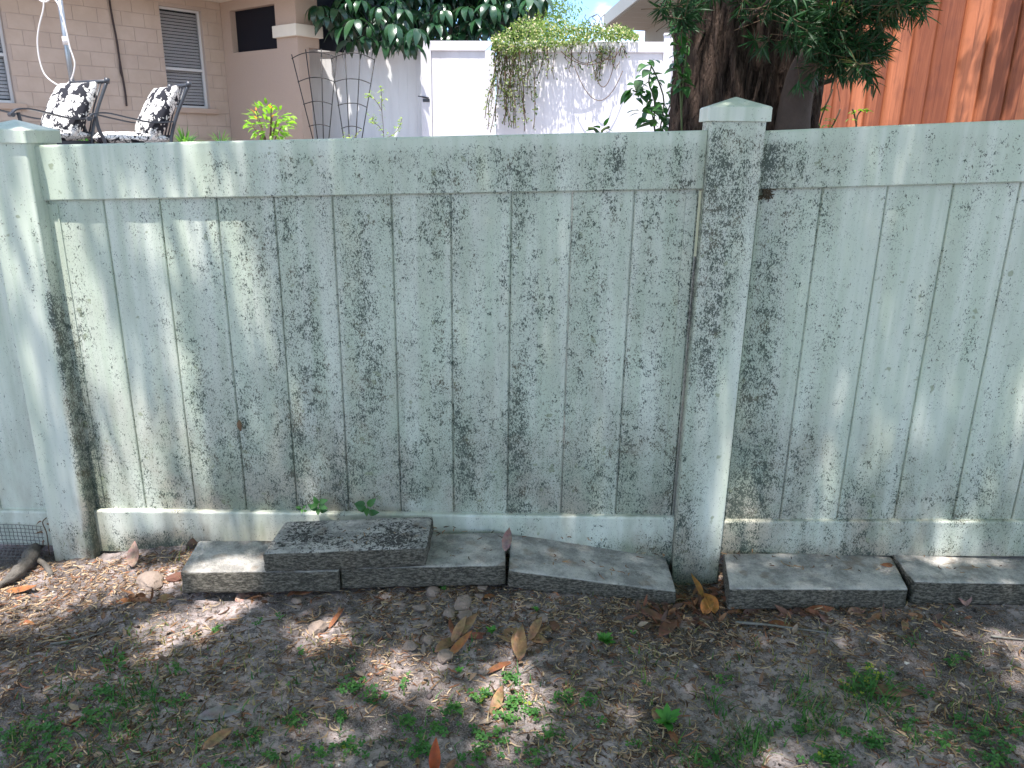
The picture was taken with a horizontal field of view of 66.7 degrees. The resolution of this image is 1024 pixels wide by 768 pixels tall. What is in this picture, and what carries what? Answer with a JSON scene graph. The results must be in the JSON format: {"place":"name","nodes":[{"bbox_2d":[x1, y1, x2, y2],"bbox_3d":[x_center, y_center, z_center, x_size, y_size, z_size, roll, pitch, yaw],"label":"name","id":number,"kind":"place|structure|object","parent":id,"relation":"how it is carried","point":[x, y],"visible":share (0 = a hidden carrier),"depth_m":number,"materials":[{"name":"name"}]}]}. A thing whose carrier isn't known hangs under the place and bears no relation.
{"place":"outdoors","nodes":[
{"label":"outdoors","id":0,"kind":"place"},
{"bbox_2d":[0,194,1023,767],"bbox_3d":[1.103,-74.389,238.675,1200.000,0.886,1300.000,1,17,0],"label":"ground","id":1,"kind":"structure","parent":0,"point":[370,726],"depth_m":1.73,"materials":[{"name":"soil"}]},
{"bbox_2d":[6,585,35,592],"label":"fallen leaf","id":2,"kind":"object","parent":1,"relation":"on","point":[21,588],"visible":1,"depth_m":2.15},
{"bbox_2d":[0,524,45,561],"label":"wire mesh","id":3,"kind":"object","parent":1,"relation":"on","point":[24,547],"visible":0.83,"depth_m":2.33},
{"bbox_2d":[0,543,53,588],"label":"tree root","id":4,"kind":"object","parent":1,"relation":"on","point":[30,555],"visible":0.84,"depth_m":2.23,"materials":[{"name":"wood"}]},
{"bbox_2d":[36,518,49,554],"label":"dried weed","id":5,"kind":"object","parent":1,"relation":"on","point":[46,534],"visible":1,"depth_m":2.30,"materials":[{"name":"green plant"}]},
{"bbox_2d":[0,77,109,144],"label":"patio chair","id":6,"kind":"object","parent":1,"relation":"on","point":[68,108],"visible":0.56,"depth_m":7.35,"materials":[{"name":"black fabric"}]},
{"bbox_2d":[50,631,105,644],"bbox_3d":[-1.035,0.608,1.857,0.120,0.011,0.012,-5,19,-19],"label":"twig","id":7,"kind":"object","parent":1,"relation":"on","point":[54,643],"visible":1,"depth_m":1.85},
{"bbox_2d":[116,598,132,603],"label":"fallen leaf","id":8,"kind":"object","parent":1,"relation":"on","point":[123,600],"visible":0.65,"depth_m":2.04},
{"bbox_2d":[126,541,138,566],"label":"fallen leaf","id":9,"kind":"object","parent":1,"relation":"on","point":[132,555],"visible":1,"depth_m":2.22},
{"bbox_2d":[85,81,191,143],"bbox_3d":[-3.657,-2.409,7.578,0.957,1.028,0.704,-12,22,-36],"label":"patio chair","id":10,"kind":"object","parent":1,"relation":"on","point":[152,122],"visible":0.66,"depth_m":7.41,"materials":[{"name":"fabric"}]},
{"bbox_2d":[136,571,163,591],"bbox_3d":[-0.977,0.534,2.104,0.090,0.047,0.058,11,20,28],"label":"stone","id":11,"kind":"object","parent":1,"relation":"on","point":[147,580],"visible":0.97,"depth_m":2.09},
{"bbox_2d":[156,594,174,603],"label":"fallen leaf","id":12,"kind":"object","parent":1,"relation":"on","point":[163,596],"visible":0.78,"depth_m":2.03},
{"bbox_2d":[166,572,181,581],"bbox_3d":[-0.915,0.529,2.116,0.051,0.024,0.034,-7,19,-24],"label":"stone","id":13,"kind":"object","parent":1,"relation":"on","point":[174,577],"visible":0.83,"depth_m":2.10,"materials":[{"name":"stone"}]},
{"bbox_2d":[173,126,199,141],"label":"lily clump","id":14,"kind":"object","parent":1,"relation":"on","point":[181,138],"visible":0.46,"depth_m":10.94,"materials":[{"name":"green plant"}]},
{"bbox_2d":[186,538,197,549],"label":"fallen leaf","id":15,"kind":"object","parent":1,"relation":"on","point":[191,542],"visible":0.7,"depth_m":2.28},
{"bbox_2d":[0,0,418,144],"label":"block house","id":16,"kind":"structure","parent":1,"relation":"on","point":[230,60],"depth_m":12.16,"materials":[{"name":"beige brick"}]},
{"bbox_2d":[0,19,27,109],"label":"window","id":17,"kind":"structure","parent":16,"relation":"in","point":[6,93],"depth_m":10.91,"materials":[{"name":"white glass"}]},
{"bbox_2d":[57,0,74,80],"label":"metal pole","id":18,"kind":"object","parent":16,"relation":"attached to","point":[67,54],"visible":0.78,"depth_m":8.28,"materials":[{"name":"metal"}]},
{"bbox_2d":[37,0,75,84],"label":"cable loop","id":19,"kind":"object","parent":18,"relation":"hanging from","point":[44,1],"visible":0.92,"depth_m":8.23,"materials":[{"name":"white plastic"}]},
{"bbox_2d":[109,0,127,105],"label":"hanging cable","id":20,"kind":"object","parent":16,"relation":"attached to","point":[120,65],"visible":1,"depth_m":11.82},
{"bbox_2d":[159,6,218,113],"bbox_3d":[-5.330,-5.269,12.730,0.250,1.585,0.838,15,22,38],"label":"window","id":21,"kind":"structure","parent":16,"relation":"in","point":[182,48],"depth_m":12.75,"materials":[{"name":"grey glass"}]},
{"bbox_2d":[202,727,233,749],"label":"fallen leaf","id":22,"kind":"object","parent":1,"relation":"on","point":[215,738],"visible":1,"depth_m":1.51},
{"bbox_2d":[198,706,239,719],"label":"fallen leaf","id":23,"kind":"object","parent":1,"relation":"on","point":[210,713],"visible":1,"depth_m":1.59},
{"bbox_2d":[211,129,233,140],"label":"lily clump","id":24,"kind":"object","parent":1,"relation":"on","point":[216,138],"visible":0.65,"depth_m":11.95,"materials":[{"name":"green plant"}]},
{"bbox_2d":[235,592,253,602],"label":"fallen leaf","id":25,"kind":"object","parent":1,"relation":"on","point":[240,597],"visible":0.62,"depth_m":2.01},
{"bbox_2d":[181,541,340,592],"bbox_3d":[-0.650,0.483,2.066,0.415,0.067,0.176,1,17,0],"label":"concrete block","id":26,"kind":"object","parent":1,"relation":"on","point":[223,566],"depth_m":1.99,"materials":[{"name":"concrete"}]},
{"bbox_2d":[243,98,297,139],"bbox_3d":[-3.114,-3.320,9.974,0.810,0.692,0.701,1,17,0],"label":"croton bush","id":27,"kind":"object","parent":1,"relation":"on","point":[269,108],"visible":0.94,"depth_m":9.89,"materials":[{"name":"green plant"}]},
{"bbox_2d":[291,597,301,603],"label":"stone","id":28,"kind":"object","parent":1,"relation":"on","point":[296,600],"visible":1,"depth_m":1.98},
{"bbox_2d":[294,591,312,594],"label":"fallen leaf","id":29,"kind":"object","parent":1,"relation":"on","point":[300,592],"visible":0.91,"depth_m":2.01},
{"bbox_2d":[291,49,336,138],"bbox_3d":[-2.897,-4.020,11.583,0.675,1.796,0.027,1,17,0],"label":"wire trellis","id":30,"kind":"object","parent":1,"relation":"on","point":[322,101],"visible":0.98,"depth_m":11.49,"materials":[{"name":"metal"}]},
{"bbox_2d":[307,620,327,635],"bbox_3d":[-0.468,0.586,1.864,0.039,0.031,0.049,13,21,33],"label":"stone","id":31,"kind":"object","parent":1,"relation":"on","point":[317,627],"visible":1,"depth_m":1.85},
{"bbox_2d":[308,497,327,514],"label":"seedling","id":32,"kind":"object","parent":1,"relation":"on","point":[321,503],"visible":1,"depth_m":2.20,"materials":[{"name":"green plant"}]},
{"bbox_2d":[329,608,343,628],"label":"fallen leaf","id":33,"kind":"object","parent":1,"relation":"on","point":[335,618],"visible":1,"depth_m":1.90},
{"bbox_2d":[330,50,375,137],"bbox_3d":[-2.311,-3.979,11.489,0.664,1.752,0.027,1,17,0],"label":"wire trellis","id":34,"kind":"object","parent":1,"relation":"on","point":[347,103],"visible":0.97,"depth_m":11.39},
{"bbox_2d":[354,498,378,515],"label":"seedling","id":35,"kind":"object","parent":1,"relation":"on","point":[360,506],"visible":1,"depth_m":2.19,"materials":[{"name":"green plant"}]},
{"bbox_2d":[309,45,432,138],"bbox_3d":[-2.420,-4.716,12.902,2.236,1.737,0.054,3,18,6],"label":"privacy fence","id":36,"kind":"object","parent":1,"relation":"on","point":[396,77],"visible":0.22,"depth_m":12.88,"materials":[{"name":"white plastic"}]},
{"bbox_2d":[364,86,401,136],"bbox_3d":[-1.803,-3.751,10.872,0.551,0.781,0.141,1,17,0],"label":"young sapling","id":37,"kind":"object","parent":1,"relation":"on","point":[372,118],"visible":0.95,"depth_m":10.87,"materials":[{"name":"green plant"}]},
{"bbox_2d":[403,640,417,650],"bbox_3d":[-0.237,0.611,1.818,0.034,0.023,0.039,1,17,0],"label":"stone","id":38,"kind":"object","parent":1,"relation":"on","point":[409,645],"visible":1,"depth_m":1.81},
{"bbox_2d":[412,604,425,611],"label":"stone","id":39,"kind":"object","parent":1,"relation":"on","point":[420,608],"visible":1,"depth_m":1.96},
{"bbox_2d":[340,533,506,588],"bbox_3d":[-0.238,0.475,2.105,0.449,0.064,0.183,0,18,-4],"label":"concrete block","id":40,"kind":"object","parent":1,"relation":"on","point":[481,565],"depth_m":2.03,"materials":[{"name":"concrete"}]},
{"bbox_2d":[263,517,433,571],"bbox_3d":[-0.422,0.424,2.064,0.429,0.058,0.179,-1,18,-6],"label":"concrete block","id":41,"kind":"object","parent":40,"relation":"on","point":[306,545],"depth_m":2.00,"materials":[{"name":"concrete"}]},
{"bbox_2d":[502,527,511,550],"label":"fallen leaf","id":42,"kind":"object","parent":40,"relation":"on","point":[506,539],"visible":1,"depth_m":2.10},
{"bbox_2d":[422,621,432,628],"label":"stone","id":43,"kind":"object","parent":1,"relation":"on","point":[428,624],"visible":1,"depth_m":1.89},
{"bbox_2d":[421,635,434,644],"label":"stone","id":44,"kind":"object","parent":1,"relation":"on","point":[427,639],"visible":1,"depth_m":1.83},
{"bbox_2d":[305,0,552,62],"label":"umbrella tree","id":45,"kind":"object","parent":1,"relation":"on","point":[486,19],"visible":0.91,"depth_m":12.24,"materials":[{"name":"green plant"}]},
{"bbox_2d":[427,586,439,597],"bbox_3d":[-0.204,0.541,2.026,0.035,0.027,0.040,9,19,25],"label":"stone","id":46,"kind":"object","parent":1,"relation":"on","point":[433,591],"visible":1,"depth_m":2.01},
{"bbox_2d":[429,737,440,767],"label":"fallen leaf","id":47,"kind":"object","parent":1,"relation":"on","point":[434,758],"visible":1,"depth_m":1.45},
{"bbox_2d":[437,648,452,663],"bbox_3d":[-0.153,0.628,1.788,0.038,0.024,0.047,1,17,0],"label":"stone","id":48,"kind":"object","parent":1,"relation":"on","point":[444,656],"visible":0.98,"depth_m":1.78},
{"bbox_2d":[450,630,471,653],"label":"fallen leaf","id":49,"kind":"object","parent":48,"relation":"on","point":[458,645],"visible":1,"depth_m":1.81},
{"bbox_2d":[435,637,454,651],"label":"fallen leaf","id":50,"kind":"object","parent":1,"relation":"on","point":[445,643],"visible":0.84,"depth_m":1.82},
{"bbox_2d":[451,615,466,641],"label":"fallen leaf","id":51,"kind":"object","parent":50,"relation":"on","point":[457,631],"visible":1,"depth_m":1.85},
{"bbox_2d":[443,607,455,617],"bbox_3d":[-0.156,0.572,1.940,0.033,0.022,0.036,1,17,0],"label":"stone","id":52,"kind":"object","parent":1,"relation":"on","point":[449,612],"visible":1,"depth_m":1.93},
{"bbox_2d":[448,618,453,633],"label":"fallen leaf","id":53,"kind":"object","parent":1,"relation":"on","point":[450,625],"visible":0.99,"depth_m":1.88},
{"bbox_2d":[453,594,471,610],"bbox_3d":[-0.125,0.555,1.972,0.039,0.025,0.057,5,18,13],"label":"stone","id":54,"kind":"object","parent":1,"relation":"on","point":[463,602],"visible":1,"depth_m":1.96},
{"bbox_2d":[458,610,472,618],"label":"stone","id":55,"kind":"object","parent":1,"relation":"on","point":[463,614],"visible":0.59,"depth_m":1.92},
{"bbox_2d":[461,613,477,635],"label":"fallen leaf","id":56,"kind":"object","parent":1,"relation":"on","point":[470,620],"visible":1,"depth_m":1.88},
{"bbox_2d":[469,632,484,638],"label":"fallen leaf","id":57,"kind":"object","parent":1,"relation":"on","point":[479,635],"visible":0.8,"depth_m":1.86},
{"bbox_2d":[474,594,483,599],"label":"stone","id":58,"kind":"object","parent":1,"relation":"on","point":[480,596],"visible":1,"depth_m":2.00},
{"bbox_2d":[477,585,487,589],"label":"stone","id":59,"kind":"object","parent":1,"relation":"on","point":[482,587],"visible":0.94,"depth_m":2.04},
{"bbox_2d":[486,625,495,633],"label":"weed","id":60,"kind":"object","parent":1,"relation":"on","point":[492,629],"visible":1,"depth_m":1.87,"materials":[{"name":"green plant"}]},
{"bbox_2d":[489,685,503,714],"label":"fallen leaf","id":61,"kind":"object","parent":1,"relation":"on","point":[498,695],"visible":0.97,"depth_m":1.63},
{"bbox_2d":[485,661,510,673],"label":"fallen leaf","id":62,"kind":"object","parent":1,"relation":"on","point":[497,666],"visible":1,"depth_m":1.75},
{"bbox_2d":[496,635,511,641],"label":"fallen leaf","id":63,"kind":"object","parent":1,"relation":"on","point":[505,638],"visible":0.6,"depth_m":1.84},
{"bbox_2d":[502,628,514,635],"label":"fallen leaf","id":64,"kind":"object","parent":1,"relation":"on","point":[506,631],"visible":0.5,"depth_m":1.87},
{"bbox_2d":[0,97,1023,584],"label":"vinyl fence","id":65,"kind":"object","parent":1,"relation":"on","point":[820,351],"visible":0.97,"depth_m":2.05,"materials":[{"name":"plastic"}]},
{"bbox_2d":[237,420,241,430],"bbox_3d":[-0.763,0.117,2.178,0.013,0.035,0.013,1,17,0],"label":"insect case","id":66,"kind":"object","parent":65,"relation":"attached to","point":[239,425],"visible":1,"depth_m":2.17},
{"bbox_2d":[758,188,775,201],"bbox_3d":[0.613,-0.462,1.884,0.047,0.041,0.020,1,17,0],"label":"debris wad","id":67,"kind":"object","parent":65,"relation":"attached to","point":[767,194],"visible":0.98,"depth_m":1.88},
{"bbox_2d":[0,543,1023,767],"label":"grass","id":68,"kind":"structure","parent":1,"relation":"on","point":[747,730],"depth_m":1.62,"materials":[{"name":"green plant"}]},
{"bbox_2d":[0,585,1023,767],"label":"clover","id":69,"kind":"object","parent":1,"relation":"on","point":[824,756],"visible":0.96,"depth_m":1.56,"materials":[{"name":"green plant"}]},
{"bbox_2d":[0,557,1023,767],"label":"soil crumbs","id":70,"kind":"object","parent":1,"relation":"on","point":[429,695],"visible":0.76,"depth_m":1.76,"materials":[{"name":"soil"}]},
{"bbox_2d":[0,548,1023,767],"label":"dry litter","id":71,"kind":"object","parent":1,"relation":"on","point":[244,671],"visible":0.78,"depth_m":1.77,"materials":[{"name":"plant"}]},
{"bbox_2d":[514,624,526,660],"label":"fallen leaf","id":72,"kind":"object","parent":1,"relation":"on","point":[520,644],"visible":1,"depth_m":1.79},
{"bbox_2d":[511,627,517,655],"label":"fallen leaf","id":73,"kind":"object","parent":72,"relation":"on","point":[513,637],"visible":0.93,"depth_m":1.81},
{"bbox_2d":[528,616,541,640],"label":"fallen leaf","id":74,"kind":"object","parent":1,"relation":"on","point":[534,628],"visible":1,"depth_m":1.86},
{"bbox_2d":[487,0,589,41],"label":"pale tree","id":75,"kind":"object","parent":1,"relation":"on","point":[552,15],"visible":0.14,"depth_m":20.65,"materials":[{"name":"green plant"}]},
{"bbox_2d":[531,633,548,643],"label":"fallen leaf","id":76,"kind":"object","parent":1,"relation":"on","point":[537,637],"visible":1,"depth_m":1.84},
{"bbox_2d":[537,613,548,621],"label":"stone","id":77,"kind":"object","parent":1,"relation":"on","point":[544,617],"visible":0.81,"depth_m":1.91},
{"bbox_2d":[518,640,573,672],"bbox_3d":[0.078,0.623,1.783,0.172,0.010,0.017,-15,23,-41],"label":"twig","id":78,"kind":"object","parent":1,"relation":"on","point":[538,658],"visible":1,"depth_m":1.76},
{"bbox_2d":[550,620,559,630],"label":"fallen leaf","id":79,"kind":"object","parent":1,"relation":"on","point":[553,624],"visible":1,"depth_m":1.89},
{"bbox_2d":[496,33,673,134],"bbox_3d":[2.042,-4.393,12.229,4.626,2.052,0.162,3,18,6],"label":"privacy fence","id":80,"kind":"object","parent":1,"relation":"on","point":[566,102],"visible":0.23,"depth_m":12.26,"materials":[{"name":"white plastic"}]},
{"bbox_2d":[418,41,495,136],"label":"vinyl gate","id":81,"kind":"structure","parent":80,"relation":"attached to","point":[456,77],"depth_m":12.44,"materials":[{"name":"plastic"}]},
{"bbox_2d":[483,14,639,132],"bbox_3d":[0.768,-4.872,12.222,2.447,1.788,0.748,1,17,0],"label":"flowering vine","id":82,"kind":"object","parent":80,"relation":"on","point":[628,33],"visible":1,"depth_m":11.98,"materials":[{"name":"green plant"}]},
{"bbox_2d":[508,535,675,604],"bbox_3d":[0.213,0.508,2.131,0.448,0.109,0.210,1,17,0],"label":"concrete block","id":83,"kind":"object","parent":1,"relation":"on","point":[650,577],"depth_m":2.07,"materials":[{"name":"concrete"}]},
{"bbox_2d":[337,526,1001,578],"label":"dry litter","id":84,"kind":"object","parent":83,"relation":"on","point":[738,553],"visible":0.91,"depth_m":2.09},
{"bbox_2d":[586,118,611,132],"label":"weed","id":85,"kind":"object","parent":1,"relation":"on","point":[603,129],"visible":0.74,"depth_m":2.37,"materials":[{"name":"green plant"}]},
{"bbox_2d":[597,631,615,644],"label":"weed","id":86,"kind":"object","parent":1,"relation":"on","point":[606,638],"visible":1,"depth_m":1.83,"materials":[{"name":"green plant"}]},
{"bbox_2d":[603,0,676,50],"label":"neighbour house","id":87,"kind":"structure","parent":1,"relation":"on","point":[630,14],"depth_m":15.06,"materials":[{"name":"paint"}]},
{"bbox_2d":[620,59,670,130],"bbox_3d":[0.723,-1.422,3.926,0.362,0.415,0.220,1,17,0],"label":"fig sapling","id":88,"kind":"object","parent":1,"relation":"on","point":[657,110],"visible":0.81,"depth_m":3.91,"materials":[{"name":"green plant"}]},
{"bbox_2d":[639,608,669,622],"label":"fallen leaf","id":89,"kind":"object","parent":1,"relation":"on","point":[654,614],"visible":1,"depth_m":1.97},
{"bbox_2d":[652,707,659,719],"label":"fallen leaf","id":90,"kind":"object","parent":1,"relation":"on","point":[655,715],"visible":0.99,"depth_m":1.61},
{"bbox_2d":[653,703,680,731],"bbox_3d":[0.313,0.682,1.588,0.052,0.027,0.063,12,21,32],"label":"weed","id":91,"kind":"object","parent":1,"relation":"on","point":[667,716],"visible":1,"depth_m":1.59,"materials":[{"name":"green plant"}]},
{"bbox_2d":[658,619,677,635],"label":"fallen leaf","id":92,"kind":"object","parent":1,"relation":"on","point":[665,628],"visible":1,"depth_m":1.92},
{"bbox_2d":[668,730,678,743],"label":"fallen leaf","id":93,"kind":"object","parent":1,"relation":"on","point":[673,735],"visible":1,"depth_m":1.55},
{"bbox_2d":[691,573,703,597],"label":"fallen leaf","id":94,"kind":"object","parent":1,"relation":"on","point":[698,585],"visible":0.94,"depth_m":2.11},
{"bbox_2d":[700,596,713,614],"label":"fallen leaf","id":95,"kind":"object","parent":1,"relation":"on","point":[704,608],"visible":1,"depth_m":2.02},
{"bbox_2d":[702,592,718,612],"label":"fallen leaf","id":96,"kind":"object","parent":1,"relation":"on","point":[716,604],"visible":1,"depth_m":2.03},
{"bbox_2d":[743,609,763,615],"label":"fallen leaf","id":97,"kind":"object","parent":1,"relation":"on","point":[749,611],"visible":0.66,"depth_m":2.02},
{"bbox_2d":[768,620,793,629],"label":"fallen leaf","id":98,"kind":"object","parent":1,"relation":"on","point":[778,622],"visible":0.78,"depth_m":1.96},
{"bbox_2d":[735,620,832,633],"bbox_3d":[0.676,0.607,1.940,0.228,0.028,0.012,6,18,17],"label":"twig","id":99,"kind":"object","parent":1,"relation":"on","point":[756,623],"visible":1,"depth_m":1.95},
{"bbox_2d":[641,0,942,130],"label":"podocarpus tree","id":100,"kind":"object","parent":1,"relation":"on","point":[782,58],"visible":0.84,"depth_m":2.77,"materials":[{"name":"green plant"}]},
{"bbox_2d":[664,9,695,130],"bbox_3d":[0.640,-1.190,2.973,0.139,0.460,0.133,1,17,0],"label":"climbing vine","id":101,"kind":"object","parent":100,"relation":"attached to","point":[678,61],"visible":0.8,"depth_m":2.96,"materials":[{"name":"green plant"}]},
{"bbox_2d":[722,553,907,609],"bbox_3d":[0.802,0.526,2.084,0.501,0.066,0.200,1,17,0],"label":"concrete block","id":102,"kind":"object","parent":1,"relation":"on","point":[755,581],"depth_m":2.02,"materials":[{"name":"concrete"}]},
{"bbox_2d":[805,605,833,612],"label":"fallen leaf","id":103,"kind":"object","parent":1,"relation":"on","point":[822,608],"visible":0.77,"depth_m":1.99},
{"bbox_2d":[816,609,832,622],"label":"fallen leaf","id":104,"kind":"object","parent":1,"relation":"on","point":[824,617],"visible":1,"depth_m":1.95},
{"bbox_2d":[819,89,840,127],"bbox_3d":[1.457,-1.292,3.657,0.194,0.205,0.043,1,17,0],"label":"seedling","id":105,"kind":"object","parent":1,"relation":"on","point":[825,109],"visible":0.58,"depth_m":3.67,"materials":[{"name":"green plant"}]},
{"bbox_2d":[847,607,864,613],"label":"fallen leaf","id":106,"kind":"object","parent":1,"relation":"on","point":[856,609],"visible":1,"depth_m":1.99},
{"bbox_2d":[846,108,872,126],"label":"seedling","id":107,"kind":"object","parent":1,"relation":"on","point":[854,112],"visible":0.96,"depth_m":3.67,"materials":[{"name":"green plant"}]},
{"bbox_2d":[871,612,888,620],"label":"fallen leaf","id":108,"kind":"object","parent":1,"relation":"on","point":[879,613],"visible":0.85,"depth_m":1.97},
{"bbox_2d":[872,684,915,696],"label":"fallen leaf","id":109,"kind":"object","parent":1,"relation":"on","point":[905,692],"visible":0.76,"depth_m":1.70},
{"bbox_2d":[901,619,908,630],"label":"fallen leaf","id":110,"kind":"object","parent":1,"relation":"on","point":[903,623],"visible":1,"depth_m":1.93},
{"bbox_2d":[819,0,1023,127],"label":"wooden fence","id":111,"kind":"object","parent":1,"relation":"on","point":[963,61],"visible":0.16,"depth_m":7.50,"materials":[{"name":"red wood"}]},
{"bbox_2d":[891,554,1023,604],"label":"concrete block","id":112,"kind":"object","parent":1,"relation":"on","point":[926,579],"depth_m":2.02,"materials":[{"name":"concrete"}]},
{"bbox_2d":[959,597,971,605],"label":"fallen leaf","id":113,"kind":"object","parent":1,"relation":"on","point":[967,602],"visible":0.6,"depth_m":2.01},
{"bbox_2d":[991,635,1023,639],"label":"twig","id":114,"kind":"object","parent":1,"relation":"on","point":[995,636],"visible":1,"depth_m":1.88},
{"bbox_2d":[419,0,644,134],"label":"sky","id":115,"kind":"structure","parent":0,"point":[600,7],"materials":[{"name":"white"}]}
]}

